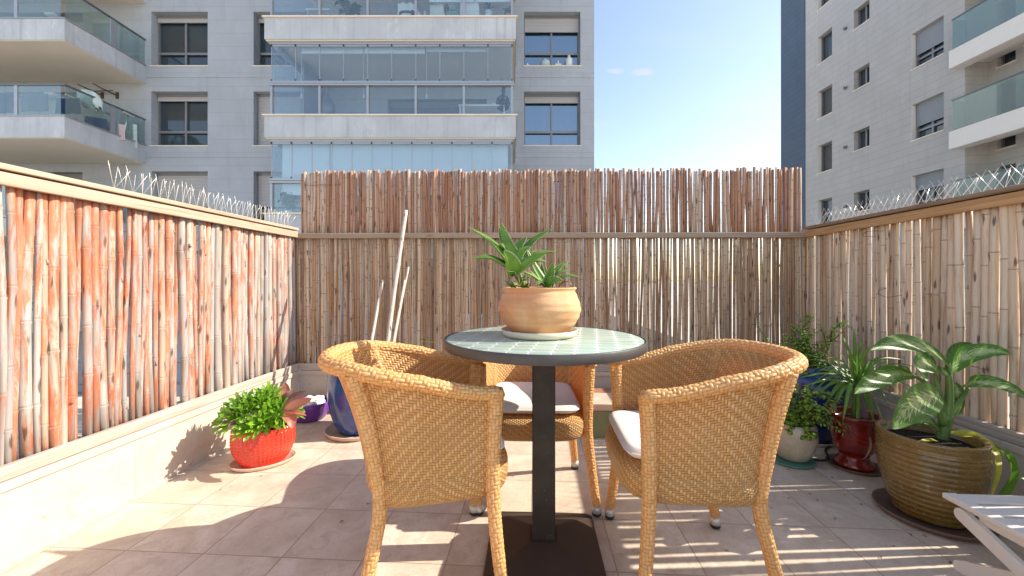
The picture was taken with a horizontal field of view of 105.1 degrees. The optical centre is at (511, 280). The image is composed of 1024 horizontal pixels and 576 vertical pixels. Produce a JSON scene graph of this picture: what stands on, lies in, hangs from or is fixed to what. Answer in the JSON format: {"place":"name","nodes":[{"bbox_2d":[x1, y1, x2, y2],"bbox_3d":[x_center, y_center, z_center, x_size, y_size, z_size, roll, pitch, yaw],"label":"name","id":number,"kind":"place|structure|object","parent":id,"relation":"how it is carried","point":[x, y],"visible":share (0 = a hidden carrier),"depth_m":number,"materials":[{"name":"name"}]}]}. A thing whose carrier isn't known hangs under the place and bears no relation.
{"place":"outdoors","nodes":[
{"label":"outdoors","id":0,"kind":"place"},
{"bbox_2d":[386,210,407,341],"bbox_3d":[-0.819,0.230,2.680,0.042,1.507,0.530,0,0,5],"label":"bamboo cane","id":1,"kind":"object","parent":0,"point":[391,311],"visible":0.66,"depth_m":2.75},
{"bbox_2d":[0,397,1023,575],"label":"terrace floor","id":2,"kind":"structure","parent":0,"point":[285,519],"depth_m":1.54,"materials":[{"name":"beige tile"}]},
{"bbox_2d":[0,370,298,570],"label":"stone parapet","id":3,"kind":"structure","parent":2,"relation":"on","point":[44,506],"depth_m":1.62,"materials":[{"name":"stone"}]},
{"bbox_2d":[0,162,298,481],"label":"bamboo fence","id":4,"kind":"object","parent":3,"relation":"on","point":[72,221],"visible":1,"depth_m":1.74,"materials":[{"name":"brown wood"}]},
{"bbox_2d":[108,161,295,224],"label":"bird spikes","id":5,"kind":"object","parent":4,"relation":"on","point":[150,186],"visible":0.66,"depth_m":2.13,"materials":[{"name":"white metal"}]},
{"bbox_2d":[228,449,296,471],"bbox_3d":[-1.335,0.969,2.110,0.294,0.022,0.249,0,0,0],"label":"saucer","id":6,"kind":"object","parent":2,"relation":"on","point":[233,465],"visible":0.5,"depth_m":2.04,"materials":[{"name":"ceramic"}]},
{"bbox_2d":[210,381,311,467],"bbox_3d":[-1.317,0.763,2.073,0.461,0.418,0.497,0,0,-28],"label":"potted succulent","id":7,"kind":"object","parent":6,"relation":"on","point":[265,434],"visible":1,"depth_m":2.02,"materials":[{"name":"green plant"}]},
{"bbox_2d":[297,395,328,422],"bbox_3d":[-1.435,0.917,2.780,0.276,0.125,0.276,0,0,0],"label":"purple bowl","id":8,"kind":"object","parent":2,"relation":"on","point":[316,412],"visible":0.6,"depth_m":2.69,"materials":[{"name":"ceramic"}]},
{"bbox_2d":[307,401,316,405],"bbox_3d":[-1.389,0.860,2.716,0.073,0.040,0.053,-1,-23,-47],"label":"pebble","id":9,"kind":"object","parent":8,"relation":"in","point":[312,403],"visible":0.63,"depth_m":2.70,"materials":[{"name":"white stone"}]},
{"bbox_2d":[324,423,359,441],"bbox_3d":[-1.000,0.965,2.560,0.410,0.030,0.410,0,0,0],"label":"saucer","id":10,"kind":"object","parent":2,"relation":"on","point":[331,432],"visible":0.25,"depth_m":2.44,"materials":[{"name":"ceramic"}]},
{"bbox_2d":[327,341,440,434],"bbox_3d":[-0.795,0.677,2.560,0.790,0.588,0.380,0,0,0],"label":"flower pot","id":11,"kind":"object","parent":10,"relation":"on","point":[341,415],"visible":0.17,"depth_m":2.40,"materials":[{"name":"blue ceramic"}]},
{"bbox_2d":[370,280,383,339],"bbox_3d":[-0.968,0.267,2.784,0.025,0.538,0.349,0,0,-3],"label":"bamboo cane","id":12,"kind":"object","parent":11,"relation":"on","point":[376,313],"visible":0.81,"depth_m":2.80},
{"bbox_2d":[394,267,409,341],"bbox_3d":[-0.809,0.440,2.725,0.036,1.083,0.467,0,0,5],"label":"bamboo cane","id":13,"kind":"object","parent":10,"relation":"on","point":[407,272],"visible":0.36,"depth_m":2.85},
{"bbox_2d":[392,280,405,341],"bbox_3d":[-0.814,0.489,2.640,0.016,0.985,0.534,0,0,5],"label":"bamboo cane","id":14,"kind":"object","parent":2,"relation":"on","point":[394,334],"visible":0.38,"depth_m":2.77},
{"bbox_2d":[318,340,507,575],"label":"rattan armchair","id":15,"kind":"object","parent":2,"relation":"on","point":[428,421],"visible":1,"depth_m":1.13,"materials":[{"name":"wicker"}]},
{"bbox_2d":[501,435,504,448],"bbox_3d":[-0.256,0.525,1.355,0.416,0.038,0.390,0,0,-13],"label":"seat cushion","id":16,"kind":"object","parent":15,"relation":"on","point":[502,443],"depth_m":1.25,"materials":[{"name":"beige fabric"}]},
{"bbox_2d":[299,370,610,396],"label":"stone parapet","id":17,"kind":"structure","parent":2,"relation":"on","point":[312,382],"depth_m":2.98,"materials":[{"name":"stone"}]},
{"bbox_2d":[295,167,806,370],"bbox_3d":[0.290,-0.083,2.996,3.972,1.558,0.101,0,0,1],"label":"bamboo fence","id":18,"kind":"object","parent":17,"relation":"on","point":[329,211],"visible":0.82,"depth_m":3.00,"materials":[{"name":"brown wood"}]},
{"bbox_2d":[469,325,600,516],"bbox_3d":[0.101,0.612,1.893,0.551,0.736,0.600,0,0,1],"label":"rattan armchair","id":19,"kind":"object","parent":2,"relation":"on","point":[571,428],"visible":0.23,"depth_m":1.64,"materials":[{"name":"wicker"}]},
{"bbox_2d":[495,382,579,413],"bbox_3d":[0.099,0.537,1.820,0.390,0.038,0.416,0,0,1],"label":"seat cushion","id":20,"kind":"object","parent":19,"relation":"on","point":[518,397],"visible":0.53,"depth_m":1.72,"materials":[{"name":"beige fabric"}]},
{"bbox_2d":[444,326,646,575],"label":"bistro table","id":21,"kind":"object","parent":2,"relation":"on","point":[542,538],"visible":0.81,"depth_m":1.38,"materials":[{"name":"grey tile"}]},
{"bbox_2d":[501,326,577,339],"bbox_3d":[0.102,0.192,1.460,0.284,0.025,0.284,0,0,0],"label":"saucer","id":22,"kind":"object","parent":21,"relation":"on","point":[509,333],"visible":0.66,"depth_m":1.34,"materials":[{"name":"white ceramic"}]},
{"bbox_2d":[469,222,580,333],"bbox_3d":[0.066,-0.011,1.440,0.387,0.418,0.306,0,0,-28],"label":"potted aloe","id":23,"kind":"object","parent":22,"relation":"on","point":[547,307],"visible":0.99,"depth_m":1.38,"materials":[{"name":"ceramic"}]},
{"bbox_2d":[592,393,612,437],"bbox_3d":[0.640,0.873,2.549,0.370,0.215,0.250,0,0,2],"label":"planter box","id":24,"kind":"object","parent":2,"relation":"on","point":[602,409],"visible":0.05,"depth_m":2.43,"materials":[{"name":"ceramic"}]},
{"bbox_2d":[594,388,611,392],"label":"clay block","id":25,"kind":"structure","parent":2,"relation":"on","point":[602,390],"depth_m":2.74,"materials":[{"name":"brick"}]},
{"bbox_2d":[605,339,808,575],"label":"rattan armchair","id":26,"kind":"object","parent":2,"relation":"on","point":[712,414],"visible":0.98,"depth_m":1.12,"materials":[{"name":"wicker"}]},
{"bbox_2d":[609,410,640,458],"bbox_3d":[0.565,0.525,1.348,0.416,0.038,0.390,0,0,4],"label":"seat cushion","id":27,"kind":"object","parent":26,"relation":"on","point":[625,424],"visible":0.16,"depth_m":1.34,"materials":[{"name":"beige fabric"}]},
{"bbox_2d":[775,454,815,468],"bbox_3d":[1.510,0.973,2.140,0.236,0.014,0.236,0,0,0],"label":"saucer","id":28,"kind":"object","parent":2,"relation":"on","point":[811,463],"visible":0.31,"depth_m":2.08,"materials":[{"name":"teal ceramic"}]},
{"bbox_2d":[777,383,850,462],"bbox_3d":[1.520,0.744,2.088,0.342,0.456,0.348,0,0,0],"label":"potted jade bush","id":29,"kind":"object","parent":28,"relation":"on","point":[799,440],"visible":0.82,"depth_m":2.05,"materials":[{"name":"green plant"}]},
{"bbox_2d":[812,443,833,460],"bbox_3d":[1.794,0.970,2.216,0.404,0.016,0.095,0,0,-29],"label":"irrigation pipe","id":30,"kind":"object","parent":2,"relation":"on","point":[826,453],"visible":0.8,"depth_m":2.13,"materials":[{"name":"black rubber"}]},
{"bbox_2d":[818,442,834,446],"bbox_3d":[1.840,0.969,2.420,0.270,0.022,0.270,0,0,0],"label":"saucer","id":31,"kind":"object","parent":2,"relation":"on","point":[826,445],"visible":0.07,"depth_m":2.29,"materials":[{"name":"ceramic"}]},
{"bbox_2d":[753,314,850,443],"bbox_3d":[1.736,0.585,2.420,0.571,0.774,0.364,0,0,0],"label":"potted jade bush","id":32,"kind":"object","parent":31,"relation":"on","point":[824,435],"visible":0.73,"depth_m":2.32,"materials":[{"name":"green plant"}]},
{"bbox_2d":[825,454,880,475],"bbox_3d":[1.800,0.972,2.065,0.236,0.016,0.236,0,0,0],"label":"saucer","id":33,"kind":"object","parent":2,"relation":"on","point":[876,472],"visible":0.41,"depth_m":2.00,"materials":[{"name":"red ceramic"}]},
{"bbox_2d":[799,330,915,472],"bbox_3d":[1.813,0.654,2.034,0.607,0.800,0.503,0,0,22],"label":"potted dracaena","id":34,"kind":"object","parent":2,"relation":"on","point":[855,445],"visible":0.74,"depth_m":2.02,"materials":[{"name":"plant"}]},
{"bbox_2d":[847,389,1023,495],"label":"stone parapet","id":35,"kind":"structure","parent":2,"relation":"on","point":[887,412],"depth_m":1.69,"materials":[{"name":"stone"}]},
{"bbox_2d":[803,183,1023,446],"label":"bamboo fence","id":36,"kind":"object","parent":35,"relation":"on","point":[994,220],"visible":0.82,"depth_m":1.98,"materials":[{"name":"brown wood"}]},
{"bbox_2d":[812,164,1023,223],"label":"bird spikes","id":37,"kind":"object","parent":36,"relation":"on","point":[927,193],"visible":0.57,"depth_m":2.01,"materials":[{"name":"white metal"}]},
{"bbox_2d":[871,488,999,541],"bbox_3d":[1.740,0.968,1.630,0.364,0.024,0.364,0,0,0],"label":"saucer","id":38,"kind":"object","parent":2,"relation":"on","point":[881,498],"visible":0.43,"depth_m":1.56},
{"bbox_2d":[854,334,1023,528],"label":"potted dieffenbachia","id":39,"kind":"object","parent":38,"relation":"on","point":[925,460],"visible":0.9,"depth_m":1.57,"materials":[{"name":"green ceramic"}]},
{"bbox_2d":[942,493,1023,575],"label":"folding footstool","id":40,"kind":"object","parent":2,"relation":"on","point":[977,516],"visible":1,"depth_m":1.22,"materials":[{"name":"white paint"}]},
{"bbox_2d":[595,310,681,351],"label":"street","id":41,"kind":"structure","parent":0,"point":[637,332],"depth_m":35.36,"materials":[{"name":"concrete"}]},
{"bbox_2d":[594,0,780,281],"label":"sky","id":42,"kind":"structure","parent":0,"point":[695,85],"materials":[{"name":"blue"}]},
{"bbox_2d":[595,282,841,370],"bbox_3d":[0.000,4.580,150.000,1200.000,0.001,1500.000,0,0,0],"label":"ground","id":43,"kind":"structure","parent":0,"point":[688,307],"depth_m":71.16,"materials":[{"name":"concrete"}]},
{"bbox_2d":[0,0,593,396],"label":"apartment building","id":44,"kind":"structure","parent":43,"relation":"on","point":[222,98],"depth_m":14.80,"materials":[{"name":"grey stone"}]},
{"bbox_2d":[5,252,34,304],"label":"window","id":45,"kind":"structure","parent":44,"relation":"in","point":[5,252],"depth_m":15.04,"materials":[{"name":"grey"}]},
{"bbox_2d":[2,94,79,119],"bbox_3d":[-15.600,-5.594,13.025,2.251,0.922,0.699,0,0,0],"label":"drying rack","id":46,"kind":"object","parent":44,"relation":"on","point":[52,94],"visible":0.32,"depth_m":12.81,"materials":[{"name":"white plastic"}]},
{"bbox_2d":[0,94,13,112],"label":"hanging cloth","id":47,"kind":"object","parent":46,"relation":"hanging from","point":[6,103],"visible":0.98,"depth_m":12.71,"materials":[{"name":"fabric"}]},
{"bbox_2d":[21,94,48,111],"bbox_3d":[-15.350,-5.710,12.616,0.918,0.580,0.068,0,0,0],"label":"hanging cloth","id":48,"kind":"object","parent":46,"relation":"hanging from","point":[34,102],"visible":1,"depth_m":12.61,"materials":[{"name":"fabric"}]},
{"bbox_2d":[55,98,80,113],"bbox_3d":[-14.450,-5.670,12.766,0.810,0.500,0.072,0,0,0],"label":"hanging cloth","id":49,"kind":"object","parent":46,"relation":"hanging from","point":[67,105],"visible":1,"depth_m":12.76,"materials":[{"name":"fabric"}]},
{"bbox_2d":[0,95,82,120],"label":"window","id":50,"kind":"structure","parent":44,"relation":"in","point":[51,100],"depth_m":15.04,"materials":[{"name":"glass"}]},
{"bbox_2d":[0,16,82,27],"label":"window","id":51,"kind":"structure","parent":44,"relation":"in","point":[78,20],"depth_m":15.02,"materials":[{"name":"glass"}]},
{"bbox_2d":[2,174,82,212],"bbox_3d":[-18.350,-2.867,14.975,4.360,2.424,0.410,0,0,0],"label":"window","id":52,"kind":"structure","parent":44,"relation":"in","point":[75,176],"depth_m":15.03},
{"bbox_2d":[77,89,102,111],"bbox_3d":[-14.085,-5.991,13.100,0.654,0.909,0.400,-29,0,0],"label":"draped laundry","id":53,"kind":"object","parent":44,"relation":"hanging from","point":[94,104],"visible":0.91,"depth_m":12.99,"materials":[{"name":"white fabric"}]},
{"bbox_2d":[74,109,109,119],"bbox_3d":[-14.507,-5.324,13.523,1.052,0.921,0.692,0,0,-17],"label":"drying rack","id":54,"kind":"object","parent":44,"relation":"on","point":[102,114],"visible":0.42,"depth_m":13.55,"materials":[{"name":"white plastic"}]},
{"bbox_2d":[84,116,107,130],"bbox_3d":[-14.158,-5.315,13.364,0.594,0.450,0.072,0,0,-29],"label":"hanging cloth","id":55,"kind":"object","parent":54,"relation":"hanging from","point":[101,123],"visible":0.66,"depth_m":13.37,"materials":[{"name":"blue fabric"}]},
{"bbox_2d":[108,122,124,139],"bbox_3d":[-13.959,-5.225,13.713,0.648,0.550,0.071,0,0,-34],"label":"hanging cloth","id":56,"kind":"object","parent":54,"relation":"hanging from","point":[120,129],"visible":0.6,"depth_m":13.82,"materials":[{"name":"pink fabric"}]},
{"bbox_2d":[77,83,118,98],"bbox_3d":[-15.427,-7.041,14.589,1.194,0.400,0.412,0,0,0],"label":"pull up bar","id":57,"kind":"object","parent":44,"relation":"attached to","point":[116,94],"visible":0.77,"depth_m":14.63,"materials":[{"name":"brown metal"}]},
{"bbox_2d":[103,110,134,129],"bbox_3d":[-14.105,-5.524,14.124,0.651,0.921,0.687,0,0,-11],"label":"drying rack","id":58,"kind":"object","parent":44,"relation":"on","point":[127,119],"visible":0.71,"depth_m":14.11,"materials":[{"name":"white plastic"}]},
{"bbox_2d":[122,122,136,147],"bbox_3d":[-13.910,-5.275,14.262,0.432,0.850,0.071,0,0,-40],"label":"hanging cloth","id":59,"kind":"object","parent":58,"relation":"hanging from","point":[130,133],"visible":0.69,"depth_m":14.31,"materials":[{"name":"teal fabric"}]},
{"bbox_2d":[150,94,207,146],"bbox_3d":[-12.545,-6.082,14.975,2.190,2.074,0.410,0,0,0],"label":"window","id":60,"kind":"structure","parent":44,"relation":"in","point":[182,118],"depth_m":15.16,"materials":[{"name":"grey glass"}]},
{"bbox_2d":[150,16,207,66],"bbox_3d":[-12.545,-9.092,14.975,2.190,2.074,0.410,0,0,0],"label":"window","id":61,"kind":"structure","parent":44,"relation":"in","point":[182,40],"depth_m":15.16,"materials":[{"name":"black glass"}]},
{"bbox_2d":[157,173,207,225],"bbox_3d":[-12.545,-3.072,14.975,2.190,2.074,0.410,0,0,0],"label":"window","id":62,"kind":"structure","parent":44,"relation":"in","point":[198,181],"depth_m":15.04,"materials":[{"name":"grey glass"}]},
{"bbox_2d":[178,252,197,305],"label":"window","id":63,"kind":"structure","parent":44,"relation":"in","point":[196,252],"depth_m":15.04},
{"bbox_2d":[252,16,291,66],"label":"window","id":64,"kind":"structure","parent":44,"relation":"in","point":[264,48],"depth_m":15.16,"materials":[{"name":"blue glass"}]},
{"bbox_2d":[252,94,300,146],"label":"window","id":65,"kind":"structure","parent":44,"relation":"in","point":[283,103],"depth_m":15.04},
{"bbox_2d":[257,173,300,219],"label":"window","id":66,"kind":"structure","parent":44,"relation":"in","point":[263,178],"depth_m":15.04,"materials":[{"name":"grey glass"}]},
{"bbox_2d":[278,192,300,211],"bbox_3d":[-7.087,-2.373,12.561,0.702,0.805,0.682,0,0,0],"label":"potted plant","id":67,"kind":"object","parent":44,"relation":"on","point":[288,200],"visible":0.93,"depth_m":12.45,"materials":[{"name":"green plant"}]},
{"bbox_2d":[281,184,300,211],"bbox_3d":[-7.257,-2.686,12.906,0.703,1.331,0.759,0,0,-39],"label":"potted plant","id":68,"kind":"object","parent":44,"relation":"on","point":[292,207],"visible":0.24,"depth_m":12.88,"materials":[{"name":"green plant"}]},
{"bbox_2d":[301,252,309,305],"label":"window","id":69,"kind":"structure","parent":44,"relation":"in","point":[301,252],"depth_m":15.16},
{"bbox_2d":[305,8,332,14],"bbox_3d":[-6.200,-8.340,12.700,0.760,0.641,0.400,0,0,0],"label":"side table","id":70,"kind":"object","parent":44,"relation":"on","point":[314,11],"visible":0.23,"depth_m":12.58,"materials":[{"name":"white plastic"}]},
{"bbox_2d":[321,87,335,113],"bbox_3d":[-6.319,-5.977,13.282,0.636,1.413,0.439,0,0,0],"label":"hanging chair","id":71,"kind":"object","parent":44,"relation":"hanging from","point":[327,105],"visible":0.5,"depth_m":13.14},
{"bbox_2d":[334,0,363,14],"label":"potted plant","id":72,"kind":"object","parent":44,"relation":"on","point":[354,8],"visible":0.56,"depth_m":12.52,"materials":[{"name":"green plant"}]},
{"bbox_2d":[399,10,414,14],"bbox_3d":[-3.330,-8.358,12.360,0.540,0.277,0.160,0,0,0],"label":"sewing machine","id":73,"kind":"object","parent":44,"relation":"on","point":[411,12],"visible":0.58,"depth_m":12.33,"materials":[{"name":"grey metal"}]},
{"bbox_2d":[398,2,420,14],"bbox_3d":[-3.200,-8.545,12.609,1.000,0.650,0.193,0,0,0],"label":"draped cloth","id":74,"kind":"object","parent":44,"relation":"on","point":[409,6],"visible":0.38,"depth_m":12.58,"materials":[{"name":"white fabric"}]},
{"bbox_2d":[430,3,444,14],"bbox_3d":[-2.360,-8.369,12.850,0.565,0.922,0.609,0,0,11],"label":"balcony chair","id":75,"kind":"object","parent":44,"relation":"on","point":[436,9],"visible":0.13,"depth_m":12.59,"materials":[{"name":"white plastic"}]},
{"bbox_2d":[389,102,486,113],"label":"window","id":76,"kind":"structure","parent":44,"relation":"in","point":[395,107],"depth_m":15.02,"materials":[{"name":"grey glass"}]},
{"bbox_2d":[392,259,485,315],"bbox_3d":[-2.825,0.268,14.975,3.810,2.174,0.410,0,0,0],"label":"window","id":77,"kind":"structure","parent":44,"relation":"in","point":[392,259],"depth_m":15.16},
{"bbox_2d":[405,195,482,211],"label":"window","id":78,"kind":"structure","parent":44,"relation":"in","point":[405,195],"depth_m":15.16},
{"bbox_2d":[444,4,448,14],"bbox_3d":[-2.050,-8.470,12.360,0.160,0.500,0.152,0,0,0],"label":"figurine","id":79,"kind":"object","parent":44,"relation":"on","point":[446,8],"visible":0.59,"depth_m":12.31,"materials":[{"name":"grey"}]},
{"bbox_2d":[436,2,459,14],"bbox_3d":[-2.065,-8.968,12.900,0.840,0.500,0.840,0,0,0],"label":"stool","id":80,"kind":"object","parent":44,"relation":"on","point":[456,5],"visible":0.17,"depth_m":12.63,"materials":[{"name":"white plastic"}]},
{"bbox_2d":[447,7,457,14],"bbox_3d":[-1.874,-8.405,12.360,0.340,0.370,0.200,0,0,0],"label":"planter box","id":81,"kind":"object","parent":44,"relation":"on","point":[452,11],"visible":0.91,"depth_m":12.26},
{"bbox_2d":[459,0,480,14],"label":"balcony chair","id":82,"kind":"object","parent":44,"relation":"on","point":[471,8],"visible":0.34,"depth_m":12.47,"materials":[{"name":"white plastic"}]},
{"bbox_2d":[458,104,505,113],"bbox_3d":[-0.950,-5.260,12.750,1.500,0.640,0.600,0,0,0],"label":"balcony table","id":83,"kind":"object","parent":44,"relation":"on","point":[481,108],"visible":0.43,"depth_m":12.66,"materials":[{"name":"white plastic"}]},
{"bbox_2d":[484,2,494,14],"bbox_3d":[-0.725,-8.599,12.626,0.397,0.858,0.397,0,0,-30],"label":"potted plant","id":84,"kind":"object","parent":44,"relation":"on","point":[488,11],"visible":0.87,"depth_m":12.52,"materials":[{"name":"white plant"}]},
{"bbox_2d":[496,78,509,111],"bbox_3d":[-0.288,-5.983,12.592,0.471,1.115,0.476,0,0,0],"label":"hanging planter","id":85,"kind":"object","parent":44,"relation":"hanging from","point":[502,101],"visible":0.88,"depth_m":12.49,"materials":[{"name":"plant"}]},
{"bbox_2d":[503,6,513,14],"bbox_3d":[-0.116,-8.432,12.461,0.379,0.423,0.389,0,0,0],"label":"potted plant","id":86,"kind":"object","parent":44,"relation":"on","point":[507,11],"visible":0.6,"depth_m":12.39,"materials":[{"name":"green plant"}]},
{"bbox_2d":[541,58,549,64],"bbox_3d":[1.277,-8.300,15.060,0.360,0.360,0.360,0,0,0],"label":"canister","id":87,"kind":"object","parent":44,"relation":"on","point":[544,61],"visible":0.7,"depth_m":14.90,"materials":[{"name":"white ceramic"}]},
{"bbox_2d":[525,252,574,286],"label":"window","id":88,"kind":"structure","parent":44,"relation":"in","point":[567,252],"depth_m":15.16,"materials":[{"name":"grey"}]},
{"bbox_2d":[523,94,580,146],"bbox_3d":[1.515,-6.082,14.975,2.190,2.074,0.410,0,0,0],"label":"window","id":89,"kind":"structure","parent":44,"relation":"in","point":[550,120],"depth_m":15.16,"materials":[{"name":"blue glass"}]},
{"bbox_2d":[523,16,580,66],"bbox_3d":[1.515,-9.092,14.975,2.190,2.074,0.410,0,0,0],"label":"window","id":90,"kind":"structure","parent":44,"relation":"in","point":[552,38],"depth_m":15.16,"materials":[{"name":"blue"}]},
{"bbox_2d":[526,173,580,225],"bbox_3d":[1.515,-3.072,14.975,2.190,2.074,0.410,0,0,0],"label":"window","id":91,"kind":"structure","parent":44,"relation":"in","point":[526,173],"depth_m":15.09,"materials":[{"name":"grey"}]},
{"bbox_2d":[565,55,572,64],"bbox_3d":[2.188,-8.370,15.060,0.280,0.500,0.280,0,0,0],"label":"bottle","id":92,"kind":"object","parent":44,"relation":"on","point":[568,60],"visible":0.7,"depth_m":14.95,"materials":[{"name":"white ceramic"}]},
{"bbox_2d":[781,0,1023,396],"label":"apartment building","id":93,"kind":"structure","parent":0,"point":[881,99],"depth_m":17.16,"materials":[{"name":"stone"}]},
{"bbox_2d":[817,0,829,11],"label":"window","id":94,"kind":"structure","parent":93,"relation":"in","point":[824,2],"depth_m":21.53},
{"bbox_2d":[817,142,831,174],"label":"window","id":95,"kind":"structure","parent":93,"relation":"in","point":[826,149],"depth_m":21.39,"materials":[{"name":"glass"}]},
{"bbox_2d":[817,86,831,119],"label":"window","id":96,"kind":"structure","parent":93,"relation":"in","point":[827,94],"depth_m":21.39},
{"bbox_2d":[817,30,831,65],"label":"window","id":97,"kind":"structure","parent":93,"relation":"in","point":[827,39],"depth_m":21.39,"materials":[{"name":"glass"}]},
{"bbox_2d":[822,198,831,222],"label":"window","id":98,"kind":"structure","parent":93,"relation":"in","point":[826,204],"depth_m":21.39,"materials":[{"name":"grey glass"}]},
{"bbox_2d":[853,128,869,151],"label":"window","id":99,"kind":"structure","parent":93,"relation":"in","point":[863,136],"depth_m":19.16,"materials":[{"name":"grey glass"}]},
{"bbox_2d":[853,66,869,91],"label":"window","id":100,"kind":"structure","parent":93,"relation":"in","point":[863,75],"depth_m":19.17,"materials":[{"name":"black glass"}]},
{"bbox_2d":[853,3,869,30],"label":"window","id":101,"kind":"structure","parent":93,"relation":"in","point":[863,14],"depth_m":19.15,"materials":[{"name":"black glass"}]},
{"bbox_2d":[854,190,869,212],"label":"window","id":102,"kind":"structure","parent":93,"relation":"in","point":[862,196],"depth_m":19.20,"materials":[{"name":"glass"}]},
{"bbox_2d":[910,94,944,141],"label":"window","id":103,"kind":"structure","parent":93,"relation":"in","point":[930,113],"depth_m":16.04,"materials":[{"name":"grey plastic"}]},
{"bbox_2d":[910,18,944,70],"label":"window","id":104,"kind":"structure","parent":93,"relation":"in","point":[930,41],"depth_m":16.04,"materials":[{"name":"grey plastic"}]},
{"bbox_2d":[916,169,943,203],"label":"window","id":105,"kind":"structure","parent":93,"relation":"in","point":[924,180],"depth_m":16.05,"materials":[{"name":"grey glass"}]},
{"bbox_2d":[995,80,1016,150],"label":"window","id":106,"kind":"structure","parent":93,"relation":"in","point":[1008,90],"depth_m":14.22,"materials":[{"name":"grey glass"}]},
{"bbox_2d":[995,0,1016,68],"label":"window","id":107,"kind":"structure","parent":93,"relation":"in","point":[1008,8],"depth_m":14.22,"materials":[{"name":"glass"}]},
{"bbox_2d":[1001,164,1015,187],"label":"window","id":108,"kind":"structure","parent":93,"relation":"in","point":[1004,180],"depth_m":14.22,"materials":[{"name":"glass"}]}
]}

